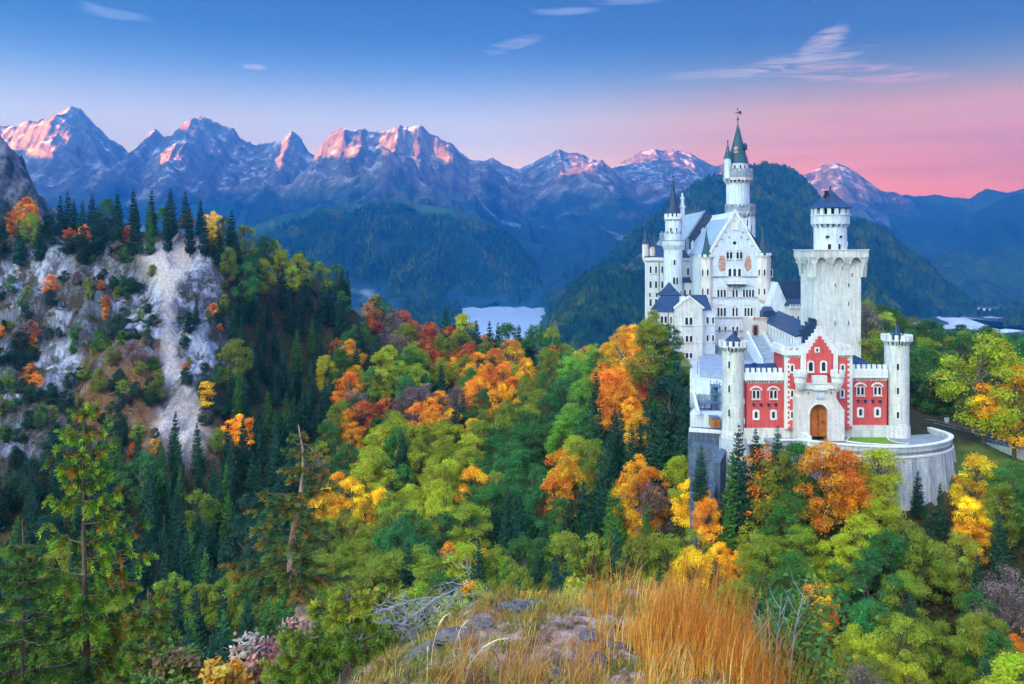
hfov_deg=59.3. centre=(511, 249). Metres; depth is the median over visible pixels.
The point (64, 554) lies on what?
ash tree
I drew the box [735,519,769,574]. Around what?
ash tree
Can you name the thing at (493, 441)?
beech tree
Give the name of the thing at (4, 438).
bush
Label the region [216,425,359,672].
leaning pine
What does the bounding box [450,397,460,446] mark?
spruce tree
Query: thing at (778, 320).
gallery wing
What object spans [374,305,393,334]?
beech tree
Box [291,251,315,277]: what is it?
beech tree
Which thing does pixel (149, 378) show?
bush
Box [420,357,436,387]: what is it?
ash tree
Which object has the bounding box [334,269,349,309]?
spruce tree
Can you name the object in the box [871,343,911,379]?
beech tree
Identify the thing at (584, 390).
ash tree
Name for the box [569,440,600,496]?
ash tree
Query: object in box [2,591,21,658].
spruce tree
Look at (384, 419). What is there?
beech tree
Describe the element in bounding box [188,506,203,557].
spruce tree
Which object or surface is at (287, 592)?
spruce tree
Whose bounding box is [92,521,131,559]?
beech tree
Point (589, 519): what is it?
spruce tree
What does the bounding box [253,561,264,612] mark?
spruce tree
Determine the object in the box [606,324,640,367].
maple tree
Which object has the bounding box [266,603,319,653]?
beech tree
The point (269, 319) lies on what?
spruce tree
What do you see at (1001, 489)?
ash tree
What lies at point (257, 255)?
beech tree
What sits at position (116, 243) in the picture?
bush
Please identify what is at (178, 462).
spruce tree
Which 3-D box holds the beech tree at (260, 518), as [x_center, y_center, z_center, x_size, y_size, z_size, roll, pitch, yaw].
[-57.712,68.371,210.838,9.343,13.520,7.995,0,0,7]
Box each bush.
[0,286,5,299]
[0,320,7,330]
[0,347,11,366]
[0,369,16,384]
[0,380,5,390]
[0,395,11,414]
[0,424,14,440]
[0,433,11,443]
[5,345,15,356]
[5,382,20,393]
[5,397,22,413]
[6,319,14,328]
[7,331,31,350]
[7,445,22,467]
[9,229,18,237]
[9,450,26,468]
[10,349,27,370]
[10,427,28,443]
[15,377,29,394]
[19,363,38,381]
[20,305,32,318]
[20,409,35,431]
[21,285,31,297]
[21,388,37,403]
[22,381,43,402]
[23,319,36,333]
[24,346,38,359]
[27,336,37,349]
[27,373,44,387]
[32,403,49,431]
[38,214,55,232]
[41,274,59,292]
[42,382,59,406]
[43,217,61,234]
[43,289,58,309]
[43,327,53,339]
[55,327,62,335]
[55,389,75,414]
[56,236,76,255]
[57,270,70,282]
[58,228,63,235]
[63,372,76,391]
[65,414,82,430]
[68,325,81,339]
[70,234,82,249]
[70,271,83,284]
[74,367,86,380]
[75,396,83,407]
[77,421,93,435]
[86,250,95,260]
[89,368,108,392]
[90,331,112,351]
[90,347,97,356]
[96,412,107,424]
[98,217,113,233]
[99,268,107,278]
[103,346,121,367]
[104,320,121,339]
[104,390,131,414]
[106,275,117,288]
[110,218,124,233]
[110,421,129,437]
[111,240,125,257]
[111,275,131,295]
[112,369,127,389]
[113,412,126,431]
[116,329,127,344]
[117,246,134,262]
[119,391,130,404]
[121,339,143,365]
[122,277,137,294]
[122,292,132,300]
[127,328,141,339]
[128,381,143,399]
[128,424,144,441]
[131,282,145,294]
[133,360,147,373]
[140,324,152,336]
[142,303,151,313]
[142,380,164,399]
[143,376,157,390]
[145,314,157,325]
[145,356,160,371]
[151,427,159,438]
[176,311,198,329]
[178,335,191,347]
[180,212,195,229]
[195,372,209,387]
[196,378,213,397]
[196,406,216,426]
[200,362,208,372]
[206,428,230,453]
[207,303,219,316]
[209,233,225,256]
[210,366,228,385]
[211,395,231,417]
[212,363,223,374]
[213,309,225,324]
[213,348,222,361]
[218,304,228,313]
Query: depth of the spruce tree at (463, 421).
278.16 m
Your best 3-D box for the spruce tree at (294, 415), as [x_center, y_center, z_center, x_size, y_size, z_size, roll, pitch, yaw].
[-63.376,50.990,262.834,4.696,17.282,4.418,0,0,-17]
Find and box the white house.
[651,282,714,366]
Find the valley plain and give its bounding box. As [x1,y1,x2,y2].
[350,305,1023,377]
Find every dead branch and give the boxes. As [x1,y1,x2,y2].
[368,583,462,636]
[373,596,439,643]
[391,556,471,645]
[420,586,481,628]
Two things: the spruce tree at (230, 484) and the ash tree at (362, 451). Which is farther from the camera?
the ash tree at (362, 451)
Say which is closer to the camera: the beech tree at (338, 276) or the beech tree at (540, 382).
the beech tree at (540, 382)
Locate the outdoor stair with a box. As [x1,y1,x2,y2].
[747,331,773,363]
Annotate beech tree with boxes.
[0,556,19,596]
[0,592,30,642]
[1,273,18,292]
[3,542,54,600]
[7,459,50,502]
[16,294,27,308]
[32,434,67,480]
[32,513,70,562]
[45,227,57,243]
[46,419,60,435]
[54,427,89,481]
[69,340,77,352]
[87,540,137,589]
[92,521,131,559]
[93,198,116,226]
[93,565,144,617]
[97,327,103,339]
[106,379,115,393]
[111,313,119,322]
[113,322,128,341]
[115,307,130,324]
[115,437,122,450]
[115,449,167,507]
[136,244,144,255]
[140,637,203,678]
[141,333,153,346]
[142,390,157,408]
[144,543,177,591]
[154,207,179,233]
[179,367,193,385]
[199,632,246,671]
[203,310,213,323]
[211,216,234,245]
[215,512,262,565]
[221,280,227,289]
[222,521,269,571]
[228,492,264,536]
[231,260,263,304]
[240,254,262,283]
[244,533,278,583]
[248,252,266,279]
[249,514,278,552]
[252,235,278,268]
[254,534,308,592]
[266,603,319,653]
[281,461,310,496]
[288,505,327,542]
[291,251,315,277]
[314,420,342,467]
[324,264,348,301]
[326,468,355,511]
[327,442,363,478]
[329,348,355,390]
[332,290,351,313]
[335,338,355,364]
[336,330,359,356]
[341,397,367,425]
[351,322,372,350]
[357,366,381,398]
[365,294,395,322]
[366,416,382,441]
[369,526,401,553]
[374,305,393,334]
[376,508,424,549]
[378,519,425,573]
[380,409,393,435]
[382,426,412,469]
[384,464,419,503]
[392,378,421,414]
[393,348,425,379]
[394,375,413,405]
[394,532,440,584]
[405,519,449,558]
[409,372,433,395]
[413,570,465,627]
[420,545,445,577]
[426,419,464,457]
[426,510,460,559]
[456,324,477,352]
[457,484,488,536]
[458,457,496,503]
[459,368,484,400]
[463,388,500,425]
[469,482,512,538]
[473,346,487,369]
[480,426,508,454]
[484,434,507,474]
[485,474,526,528]
[487,458,520,506]
[488,438,541,484]
[494,322,522,358]
[495,427,526,469]
[496,533,551,590]
[500,448,540,507]
[503,430,548,476]
[504,421,533,455]
[510,408,536,445]
[511,395,532,419]
[511,419,549,465]
[513,462,552,512]
[516,324,564,376]
[517,487,542,534]
[521,487,556,539]
[521,537,554,576]
[524,412,549,447]
[535,392,561,431]
[536,371,554,406]
[537,497,583,545]
[538,418,556,456]
[547,378,576,415]
[548,352,572,377]
[551,376,571,407]
[562,541,599,581]
[565,371,585,399]
[570,411,597,440]
[576,423,602,444]
[584,350,604,381]
[635,373,689,457]
[645,353,689,414]
[652,323,685,374]
[738,572,775,624]
[758,488,817,560]
[758,588,797,629]
[764,441,825,517]
[765,550,816,616]
[828,546,908,626]
[846,597,907,674]
[863,528,921,601]
[868,303,891,338]
[869,319,895,352]
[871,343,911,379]
[873,330,914,366]
[883,308,907,330]
[884,314,909,330]
[896,335,923,375]
[903,327,922,345]
[904,323,939,358]
[910,344,965,415]
[910,346,927,392]
[918,378,964,419]
[919,318,934,337]
[922,328,954,352]
[923,320,943,344]
[927,333,992,384]
[928,351,977,403]
[933,329,967,356]
[942,386,988,420]
[951,324,974,352]
[953,588,997,663]
[957,328,978,354]
[958,627,1023,683]
[971,324,996,353]
[983,459,1023,545]
[988,334,1018,383]
[1004,336,1023,373]
[1008,332,1023,354]
[1008,348,1023,384]
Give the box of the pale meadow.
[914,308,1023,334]
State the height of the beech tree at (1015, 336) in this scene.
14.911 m
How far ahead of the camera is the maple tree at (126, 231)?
295.10 m
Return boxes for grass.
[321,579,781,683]
[346,599,614,683]
[499,579,688,628]
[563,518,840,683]
[588,550,815,683]
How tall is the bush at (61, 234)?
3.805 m
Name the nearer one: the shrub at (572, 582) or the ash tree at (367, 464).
the shrub at (572, 582)
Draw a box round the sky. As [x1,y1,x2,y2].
[0,0,1023,198]
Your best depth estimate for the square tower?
185.00 m
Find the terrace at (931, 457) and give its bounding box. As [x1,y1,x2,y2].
[764,427,956,517]
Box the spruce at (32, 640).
[0,520,100,683]
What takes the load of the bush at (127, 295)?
on the ground at (176, 283)
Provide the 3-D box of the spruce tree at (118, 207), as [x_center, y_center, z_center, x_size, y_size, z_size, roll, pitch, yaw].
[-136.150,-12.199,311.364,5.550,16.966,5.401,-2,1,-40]
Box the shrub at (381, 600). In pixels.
[353,581,426,669]
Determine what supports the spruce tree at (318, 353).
on the ground at (176, 283)
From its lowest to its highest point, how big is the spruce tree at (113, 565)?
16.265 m
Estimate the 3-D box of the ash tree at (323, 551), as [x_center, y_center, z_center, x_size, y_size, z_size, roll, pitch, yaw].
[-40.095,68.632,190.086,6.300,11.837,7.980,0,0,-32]
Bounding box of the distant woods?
[224,160,1023,362]
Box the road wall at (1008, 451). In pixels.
[986,442,1023,460]
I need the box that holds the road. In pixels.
[986,438,1023,449]
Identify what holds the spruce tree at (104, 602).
on the ground at (176, 283)
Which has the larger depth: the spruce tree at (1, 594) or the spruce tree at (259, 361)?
the spruce tree at (259, 361)
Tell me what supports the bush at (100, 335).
on the ground at (176, 283)
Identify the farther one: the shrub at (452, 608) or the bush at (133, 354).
the bush at (133, 354)
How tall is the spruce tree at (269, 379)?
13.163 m
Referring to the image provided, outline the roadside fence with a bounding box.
[926,419,1022,445]
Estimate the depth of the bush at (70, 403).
250.78 m
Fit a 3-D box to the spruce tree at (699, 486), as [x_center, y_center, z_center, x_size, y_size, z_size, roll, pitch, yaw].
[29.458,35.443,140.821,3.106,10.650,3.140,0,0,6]
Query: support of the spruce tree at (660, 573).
on the ground at (176, 283)
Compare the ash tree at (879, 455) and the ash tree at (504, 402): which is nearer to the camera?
the ash tree at (879, 455)
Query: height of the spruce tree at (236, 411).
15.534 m
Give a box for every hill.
[239,198,537,305]
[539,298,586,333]
[594,175,932,316]
[922,249,1023,306]
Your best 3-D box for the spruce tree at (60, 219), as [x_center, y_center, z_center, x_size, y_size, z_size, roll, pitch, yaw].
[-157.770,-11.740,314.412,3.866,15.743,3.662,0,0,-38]
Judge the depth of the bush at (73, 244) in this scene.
293.94 m
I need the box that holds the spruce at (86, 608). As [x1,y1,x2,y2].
[0,385,204,683]
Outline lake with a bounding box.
[462,306,545,339]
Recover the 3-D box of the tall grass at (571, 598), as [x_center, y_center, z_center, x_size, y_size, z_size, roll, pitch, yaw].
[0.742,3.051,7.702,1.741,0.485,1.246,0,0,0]
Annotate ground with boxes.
[0,231,1023,682]
[332,588,739,683]
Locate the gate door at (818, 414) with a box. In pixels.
[810,404,826,435]
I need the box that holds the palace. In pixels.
[636,108,775,344]
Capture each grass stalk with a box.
[427,646,428,672]
[430,613,448,670]
[452,619,471,667]
[464,638,506,683]
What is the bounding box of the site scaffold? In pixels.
[698,380,721,410]
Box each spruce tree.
[0,198,14,237]
[0,212,9,257]
[0,460,20,513]
[0,472,10,529]
[0,573,8,618]
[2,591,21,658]
[7,558,29,611]
[9,515,25,557]
[11,220,29,266]
[19,468,40,522]
[23,483,44,544]
[26,591,40,637]
[32,219,46,260]
[36,529,57,572]
[43,591,57,632]
[43,608,56,641]
[45,474,64,539]
[47,463,62,504]
[50,591,77,640]
[55,195,65,233]
[56,612,67,645]
[59,616,81,682]
[61,191,74,232]
[66,554,79,598]
[67,199,80,233]
[68,491,81,534]
[70,459,85,497]
[71,489,90,540]
[73,531,90,585]
[75,221,91,262]
[76,201,86,232]
[84,193,97,234]
[85,454,97,498]
[87,207,106,253]
[88,489,103,543]
[89,476,104,522]
[94,419,111,478]
[99,582,110,624]
[101,430,124,487]
[101,543,119,601]
[106,212,123,259]
[106,477,116,509]
[110,478,123,540]
[111,193,126,227]
[114,459,126,503]
[114,538,131,586]
[119,416,128,446]
[123,519,140,577]
[126,188,141,229]
[126,205,144,253]
[127,534,153,602]
[128,428,146,486]
[129,555,143,604]
[130,589,139,644]
[134,465,162,530]
[136,587,155,646]
[142,486,159,543]
[143,202,155,254]
[143,503,160,558]
[144,190,156,233]
[152,601,173,642]
[153,437,168,501]
[153,535,177,601]
[157,516,173,566]
[161,187,178,233]
[161,476,175,521]
[162,206,172,253]
[165,410,182,470]
[166,488,189,550]
[166,576,186,645]
[170,445,187,493]
[172,513,185,573]
[174,465,187,511]
[176,531,195,597]
[178,191,192,231]
[179,529,197,585]
[181,610,204,662]
[181,625,194,646]
[183,207,196,257]
[185,305,191,333]
[186,541,208,607]
[186,586,209,652]
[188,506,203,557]
[189,423,205,472]
[192,296,199,324]
[193,453,204,492]
[194,199,203,235]
[197,517,216,571]
[197,547,213,609]
[198,213,211,258]
[203,559,221,613]
[203,639,215,681]
[204,456,218,509]
[209,516,219,564]
[210,471,224,530]
[210,592,231,645]
[211,225,224,266]
[213,620,232,665]
[215,540,228,606]
[215,609,234,655]
[217,647,226,669]
[218,490,236,543]
[219,424,235,479]
[220,460,230,512]
[222,438,242,491]
[224,210,236,253]
[225,367,236,407]
[225,465,239,521]
[227,302,237,340]
[228,383,246,430]
[232,232,243,269]
[233,592,259,650]
[234,283,247,326]
[234,365,244,404]
[234,549,250,603]
[235,419,250,479]
[237,318,246,366]
[238,619,251,671]
[239,577,258,632]
[240,374,253,425]
[245,449,258,497]
[246,282,260,325]
[246,336,257,382]
[248,361,263,404]
[249,404,267,458]
[252,460,268,517]
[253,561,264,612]
[254,429,267,474]
[254,596,277,652]
[255,312,268,356]
[255,343,266,378]
[257,570,275,615]
[260,390,274,437]
[261,486,272,527]
[264,298,273,330]
[264,351,274,387]
[264,434,285,493]
[264,438,274,482]
[267,410,282,464]
[269,325,280,362]
[270,365,282,406]
[270,468,288,519]
[271,554,281,605]
[272,467,291,527]
[273,409,288,454]
[273,572,289,647]
[275,265,292,312]
[277,346,289,397]
[277,511,288,571]
[280,392,291,432]
[281,288,298,334]
[283,406,294,453]
[283,442,292,490]
[283,567,292,605]
[284,365,296,403]
[286,515,305,565]
[287,396,300,444]
[288,460,305,510]
[289,327,303,371]
[291,419,300,462]
[292,429,305,466]
[293,361,303,399]
[295,387,312,435]
[296,284,305,324]
[301,273,313,313]
[301,483,313,519]
[301,570,324,631]
[304,361,317,408]
[305,383,312,419]
[306,320,316,355]
[309,518,322,562]
[311,305,319,334]
[312,328,324,373]
[312,392,322,440]
[316,279,328,324]
[319,379,330,422]
[325,286,335,326]
[326,341,336,378]
[326,372,336,410]
[329,316,341,351]
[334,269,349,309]
[334,295,349,332]
[344,269,351,306]
[351,343,363,373]
[354,318,365,355]
[368,331,381,371]
[392,448,406,494]
[394,433,411,483]
[395,541,416,608]
[421,615,430,635]
[434,362,448,404]
[440,307,452,347]
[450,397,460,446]
[450,578,457,601]
[458,392,467,431]
[470,539,486,587]
[471,320,482,361]
[483,579,490,595]
[484,320,494,364]
[484,500,503,558]
[493,322,502,367]
[497,511,511,560]
[499,486,514,542]
[507,491,529,546]
[507,508,531,590]
[515,325,524,361]
[516,579,520,595]
[525,325,537,372]
[529,553,544,590]
[531,542,547,596]
[533,513,551,562]
[546,557,563,596]
[547,556,564,593]
[554,562,571,592]
[555,506,575,567]
[563,494,577,539]
[568,564,573,576]
[572,481,588,537]
[579,489,600,557]
[587,372,606,438]
[592,434,618,510]
[594,409,604,447]
[594,456,612,530]
[600,491,614,569]
[602,479,618,535]
[604,495,633,571]
[606,407,623,451]
[607,527,626,584]
[608,418,626,486]
[609,410,626,471]
[615,557,633,586]
[621,424,638,476]
[632,418,645,474]
[640,499,652,554]
[642,426,658,497]
[647,396,674,493]
[655,562,666,589]
[662,355,689,449]
[668,389,692,479]
[691,444,708,509]
[708,560,726,621]
[716,449,742,559]
[721,423,754,538]
[746,429,767,481]
[749,588,764,624]
[766,426,785,483]
[903,592,926,672]
[910,470,926,518]
[922,504,940,582]
[933,483,947,539]
[961,555,988,627]
[976,653,994,683]
[987,509,1015,589]
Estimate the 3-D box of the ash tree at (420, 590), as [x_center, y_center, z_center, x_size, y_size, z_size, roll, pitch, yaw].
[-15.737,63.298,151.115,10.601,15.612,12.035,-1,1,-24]
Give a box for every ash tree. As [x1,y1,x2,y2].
[0,544,21,584]
[17,213,42,250]
[35,541,90,597]
[42,405,59,422]
[60,631,108,683]
[76,361,91,378]
[82,277,93,288]
[85,287,92,300]
[97,339,106,349]
[101,596,137,648]
[103,412,112,422]
[112,287,120,300]
[115,380,129,396]
[134,309,144,322]
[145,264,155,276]
[151,571,194,629]
[152,368,165,386]
[180,582,220,634]
[182,488,224,534]
[206,570,253,632]
[213,338,253,387]
[219,247,239,286]
[219,294,230,306]
[230,603,262,645]
[234,225,258,260]
[253,258,277,298]
[256,595,297,628]
[265,239,285,265]
[268,251,287,277]
[274,249,291,275]
[281,265,301,293]
[287,253,312,293]
[305,515,338,558]
[306,553,351,613]
[308,261,332,299]
[308,442,337,476]
[309,547,331,586]
[315,354,338,391]
[318,569,379,623]
[319,575,343,623]
[321,413,356,451]
[326,399,357,437]
[326,403,341,417]
[327,506,361,556]
[328,542,363,578]
[333,557,361,576]
[336,560,402,628]
[341,517,378,555]
[347,447,387,493]
[348,369,382,406]
[349,457,391,509]
[352,551,381,596]
[353,540,384,563]
[354,433,385,466]
[354,555,410,609]
[356,448,394,506]
[358,511,397,552]
[359,426,396,464]
[366,424,388,444]
[367,351,394,388]
[367,368,393,399]
[369,490,408,533]
[372,468,403,506]
[374,502,414,529]
[375,344,399,373]
[379,547,412,597]
[381,410,413,449]
[382,418,412,460]
[383,543,435,587]
[389,322,419,352]
[389,360,416,396]
[393,425,437,472]
[394,581,442,633]
[395,483,418,514]
[396,340,429,375]
[402,490,433,526]
[404,437,437,485]
[405,499,425,531]
[407,363,430,387]
[407,555,447,616]
[409,423,436,457]
[409,479,459,514]
[416,455,443,504]
[416,498,444,532]
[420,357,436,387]
[422,433,466,478]
[422,478,453,517]
[423,485,463,541]
[424,462,454,498]
[428,421,454,463]
[429,357,456,386]
[431,334,449,361]
[439,457,462,502]
[441,541,496,597]
[444,423,465,453]
[446,500,493,563]
[447,313,479,348]
[448,330,475,356]
[448,353,472,387]
[452,447,474,487]
[453,432,485,476]
[453,445,488,484]
[459,580,496,604]
[463,419,491,462]
[466,408,493,436]
[474,548,514,589]
[477,340,494,363]
[478,470,513,519]
[482,414,514,450]
[488,561,538,594]
[489,403,516,450]
[490,543,510,579]
[492,400,517,425]
[500,364,520,389]
[509,384,536,411]
[512,402,547,446]
[517,373,536,398]
[524,388,553,422]
[532,348,560,382]
[534,356,563,393]
[536,565,577,592]
[538,326,565,369]
[540,530,583,582]
[543,418,578,462]
[547,414,576,457]
[554,343,574,358]
[555,355,578,389]
[555,434,590,466]
[556,358,593,394]
[557,403,585,436]
[559,441,585,494]
[561,532,614,584]
[563,405,594,436]
[564,350,588,376]
[564,379,590,409]
[566,385,595,423]
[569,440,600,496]
[572,447,612,510]
[573,376,590,401]
[574,438,610,494]
[575,379,598,410]
[584,342,599,368]
[593,357,612,382]
[611,531,672,586]
[623,320,673,404]
[631,531,680,587]
[637,533,694,588]
[641,309,668,364]
[657,454,687,519]
[673,352,692,383]
[682,526,717,577]
[700,576,764,631]
[731,532,790,599]
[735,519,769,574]
[748,448,811,543]
[774,524,828,589]
[795,646,837,683]
[809,620,829,661]
[814,533,876,599]
[826,621,871,683]
[828,654,894,683]
[832,512,888,582]
[836,462,892,530]
[844,632,893,683]
[849,445,909,527]
[859,328,888,365]
[860,473,901,538]
[861,300,881,348]
[862,612,922,677]
[868,311,895,346]
[873,612,933,683]
[875,569,932,642]
[883,517,930,592]
[885,659,927,683]
[887,530,950,607]
[906,316,920,328]
[910,336,942,375]
[913,618,975,683]
[927,331,1023,445]
[934,531,986,610]
[943,330,987,375]
[946,611,1008,683]
[961,609,1012,666]
[970,328,1006,351]
[970,650,1023,683]
[979,482,1022,551]
[1004,360,1023,422]
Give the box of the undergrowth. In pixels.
[0,229,1023,683]
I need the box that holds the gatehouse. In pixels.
[718,322,912,509]
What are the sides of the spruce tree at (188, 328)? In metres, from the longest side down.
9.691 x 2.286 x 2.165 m
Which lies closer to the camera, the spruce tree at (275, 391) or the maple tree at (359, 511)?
the maple tree at (359, 511)
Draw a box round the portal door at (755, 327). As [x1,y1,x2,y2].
[752,324,758,335]
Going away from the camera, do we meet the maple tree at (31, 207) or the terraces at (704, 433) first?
the terraces at (704, 433)
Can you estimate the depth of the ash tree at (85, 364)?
261.57 m
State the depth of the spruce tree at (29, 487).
224.25 m
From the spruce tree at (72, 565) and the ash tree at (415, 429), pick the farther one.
the ash tree at (415, 429)
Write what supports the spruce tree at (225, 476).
on the ground at (176, 283)
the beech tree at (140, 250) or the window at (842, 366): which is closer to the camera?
the window at (842, 366)
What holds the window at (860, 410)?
in the gatehouse
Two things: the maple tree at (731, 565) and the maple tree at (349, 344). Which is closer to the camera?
the maple tree at (731, 565)
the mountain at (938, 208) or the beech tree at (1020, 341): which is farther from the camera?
the mountain at (938, 208)
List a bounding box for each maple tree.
[0,325,6,338]
[6,209,24,232]
[12,196,43,221]
[15,204,42,230]
[30,322,40,336]
[62,227,77,246]
[77,223,91,238]
[96,279,105,289]
[99,295,110,308]
[101,306,109,320]
[121,225,134,242]
[128,442,137,458]
[149,438,159,454]
[180,361,190,369]
[198,381,215,406]
[203,221,220,245]
[204,211,225,239]
[216,323,222,331]
[221,413,256,450]
[305,450,330,495]
[307,484,344,528]
[309,470,335,505]
[310,505,338,546]
[316,470,357,510]
[329,338,342,352]
[330,371,365,408]
[332,475,371,530]
[336,408,365,451]
[336,428,364,469]
[339,338,367,374]
[339,389,374,425]
[345,365,366,391]
[349,499,376,540]
[350,399,375,443]
[361,295,383,322]
[366,307,383,335]
[366,487,396,528]
[371,402,389,424]
[373,397,395,422]
[379,312,402,340]
[379,327,401,349]
[382,334,410,362]
[384,307,408,335]
[392,386,430,425]
[395,309,411,339]
[403,402,433,436]
[405,320,425,348]
[405,386,432,417]
[417,326,438,353]
[420,321,439,347]
[420,397,443,433]
[421,342,443,371]
[421,383,442,403]
[423,411,444,444]
[427,354,445,384]
[430,547,466,588]
[431,390,450,417]
[435,541,461,574]
[436,325,462,353]
[443,349,462,370]
[443,407,463,431]
[444,382,472,423]
[445,356,461,385]
[450,579,481,597]
[452,348,477,371]
[452,464,490,512]
[458,379,481,407]
[459,361,483,392]
[461,342,479,367]
[461,374,493,409]
[462,417,484,446]
[464,377,494,415]
[467,545,489,575]
[470,352,487,370]
[477,362,505,404]
[480,334,495,360]
[486,347,505,387]
[487,382,520,425]
[488,360,516,397]
[493,339,524,369]
[493,341,522,366]
[493,345,533,381]
[513,365,536,395]
[517,357,537,389]
[531,474,576,530]
[539,344,559,374]
[540,464,577,510]
[544,447,574,496]
[552,453,597,511]
[576,345,597,370]
[589,362,611,395]
[593,344,621,367]
[595,387,628,435]
[597,370,618,417]
[599,341,617,365]
[603,366,627,391]
[603,378,627,416]
[605,384,640,421]
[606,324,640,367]
[606,473,663,548]
[611,475,632,530]
[615,338,641,384]
[615,347,647,397]
[618,396,643,430]
[619,324,642,357]
[620,452,659,507]
[621,480,678,539]
[622,410,650,455]
[629,465,671,519]
[631,363,662,406]
[668,544,732,602]
[670,477,689,528]
[690,491,723,551]
[705,541,733,594]
[728,550,752,578]
[738,444,795,526]
[792,437,866,540]
[802,580,840,639]
[815,447,875,533]
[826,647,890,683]
[861,298,892,358]
[947,451,1010,527]
[951,495,989,557]
[960,514,1000,568]
[968,364,1023,458]
[969,572,1023,676]
[982,559,1023,623]
[993,633,1023,682]
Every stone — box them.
[408,639,443,660]
[434,626,475,646]
[466,618,491,630]
[497,601,531,614]
[525,599,540,605]
[542,652,563,665]
[578,628,601,642]
[584,651,607,665]
[599,640,613,648]
[613,642,624,648]
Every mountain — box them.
[0,106,148,234]
[106,195,248,236]
[120,116,314,245]
[224,125,574,306]
[481,149,652,278]
[611,149,749,213]
[803,162,932,239]
[889,189,1023,236]
[899,193,1023,255]
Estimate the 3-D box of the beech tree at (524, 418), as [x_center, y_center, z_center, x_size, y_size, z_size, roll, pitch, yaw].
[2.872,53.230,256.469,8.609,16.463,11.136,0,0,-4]
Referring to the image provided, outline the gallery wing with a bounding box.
[743,281,816,345]
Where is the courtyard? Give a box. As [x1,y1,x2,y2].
[700,354,755,379]
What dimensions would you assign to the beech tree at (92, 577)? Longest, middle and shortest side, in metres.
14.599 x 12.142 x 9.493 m
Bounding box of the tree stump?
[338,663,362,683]
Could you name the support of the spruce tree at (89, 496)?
on the ground at (176, 283)
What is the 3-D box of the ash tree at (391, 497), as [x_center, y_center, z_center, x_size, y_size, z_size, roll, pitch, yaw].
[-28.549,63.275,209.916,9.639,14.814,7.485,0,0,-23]
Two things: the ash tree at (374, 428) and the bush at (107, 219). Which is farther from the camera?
the bush at (107, 219)
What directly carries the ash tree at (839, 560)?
on the ground at (176, 283)
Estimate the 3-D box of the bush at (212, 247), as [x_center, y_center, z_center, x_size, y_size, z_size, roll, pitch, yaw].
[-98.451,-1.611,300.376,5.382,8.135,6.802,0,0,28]
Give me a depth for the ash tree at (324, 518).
206.00 m
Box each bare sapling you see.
[750,599,772,673]
[764,586,789,678]
[781,570,812,683]
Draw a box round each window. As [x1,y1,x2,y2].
[660,315,666,322]
[684,317,692,325]
[685,335,692,341]
[685,352,692,357]
[686,267,689,274]
[706,316,709,324]
[706,334,709,341]
[711,316,714,324]
[711,334,714,341]
[715,285,727,296]
[715,303,727,315]
[725,249,733,259]
[727,268,741,275]
[730,286,739,296]
[730,304,739,315]
[735,249,743,259]
[741,284,755,296]
[742,303,754,315]
[750,386,761,399]
[753,410,759,419]
[767,386,779,399]
[770,410,776,419]
[789,364,794,373]
[789,389,794,398]
[789,410,792,419]
[807,361,813,372]
[814,347,819,352]
[820,361,826,372]
[840,364,844,369]
[840,389,844,398]
[854,382,866,396]
[857,407,863,417]
[871,382,883,396]
[874,407,880,417]
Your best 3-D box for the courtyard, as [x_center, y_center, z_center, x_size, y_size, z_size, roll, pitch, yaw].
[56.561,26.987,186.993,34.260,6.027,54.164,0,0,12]
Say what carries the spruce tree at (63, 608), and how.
on the ground at (176, 283)
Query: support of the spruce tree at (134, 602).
on the ground at (176, 283)
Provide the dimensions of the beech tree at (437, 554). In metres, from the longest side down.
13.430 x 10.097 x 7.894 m
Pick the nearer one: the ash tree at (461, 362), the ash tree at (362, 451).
the ash tree at (362, 451)
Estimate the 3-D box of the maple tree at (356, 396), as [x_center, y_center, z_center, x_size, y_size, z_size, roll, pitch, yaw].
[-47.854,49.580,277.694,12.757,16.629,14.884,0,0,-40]
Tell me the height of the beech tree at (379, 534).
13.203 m
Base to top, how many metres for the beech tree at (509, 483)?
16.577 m
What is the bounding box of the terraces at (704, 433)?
[688,392,725,579]
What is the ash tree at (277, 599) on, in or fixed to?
on the ground at (176, 283)
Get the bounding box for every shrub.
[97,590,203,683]
[136,636,209,683]
[198,653,255,683]
[224,606,317,683]
[258,616,351,683]
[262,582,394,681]
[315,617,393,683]
[353,581,426,669]
[430,590,472,630]
[520,590,546,597]
[564,573,615,596]
[613,577,657,589]
[722,563,878,683]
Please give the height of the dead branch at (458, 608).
0.658 m
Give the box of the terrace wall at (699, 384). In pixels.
[690,360,721,411]
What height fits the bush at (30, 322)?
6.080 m
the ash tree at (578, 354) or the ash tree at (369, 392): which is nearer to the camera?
the ash tree at (369, 392)
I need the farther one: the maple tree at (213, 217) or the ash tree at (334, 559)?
the maple tree at (213, 217)
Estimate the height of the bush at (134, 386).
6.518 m
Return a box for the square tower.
[793,187,869,357]
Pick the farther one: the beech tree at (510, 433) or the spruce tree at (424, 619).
the beech tree at (510, 433)
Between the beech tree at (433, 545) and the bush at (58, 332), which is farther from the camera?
the bush at (58, 332)
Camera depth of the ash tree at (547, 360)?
301.56 m
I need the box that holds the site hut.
[708,415,719,426]
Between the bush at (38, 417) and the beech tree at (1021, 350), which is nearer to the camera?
the beech tree at (1021, 350)
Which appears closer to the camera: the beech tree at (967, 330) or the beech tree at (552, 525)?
the beech tree at (552, 525)
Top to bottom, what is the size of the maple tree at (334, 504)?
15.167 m
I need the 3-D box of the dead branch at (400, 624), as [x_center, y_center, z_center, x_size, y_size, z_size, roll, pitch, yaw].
[-0.888,3.404,8.095,0.700,0.484,0.582,0,0,0]
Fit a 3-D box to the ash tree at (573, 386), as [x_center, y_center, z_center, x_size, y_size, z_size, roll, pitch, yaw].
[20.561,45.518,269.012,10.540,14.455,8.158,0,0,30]
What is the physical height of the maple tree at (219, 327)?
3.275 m
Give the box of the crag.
[0,136,69,234]
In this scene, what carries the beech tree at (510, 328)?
on the ground at (176, 283)

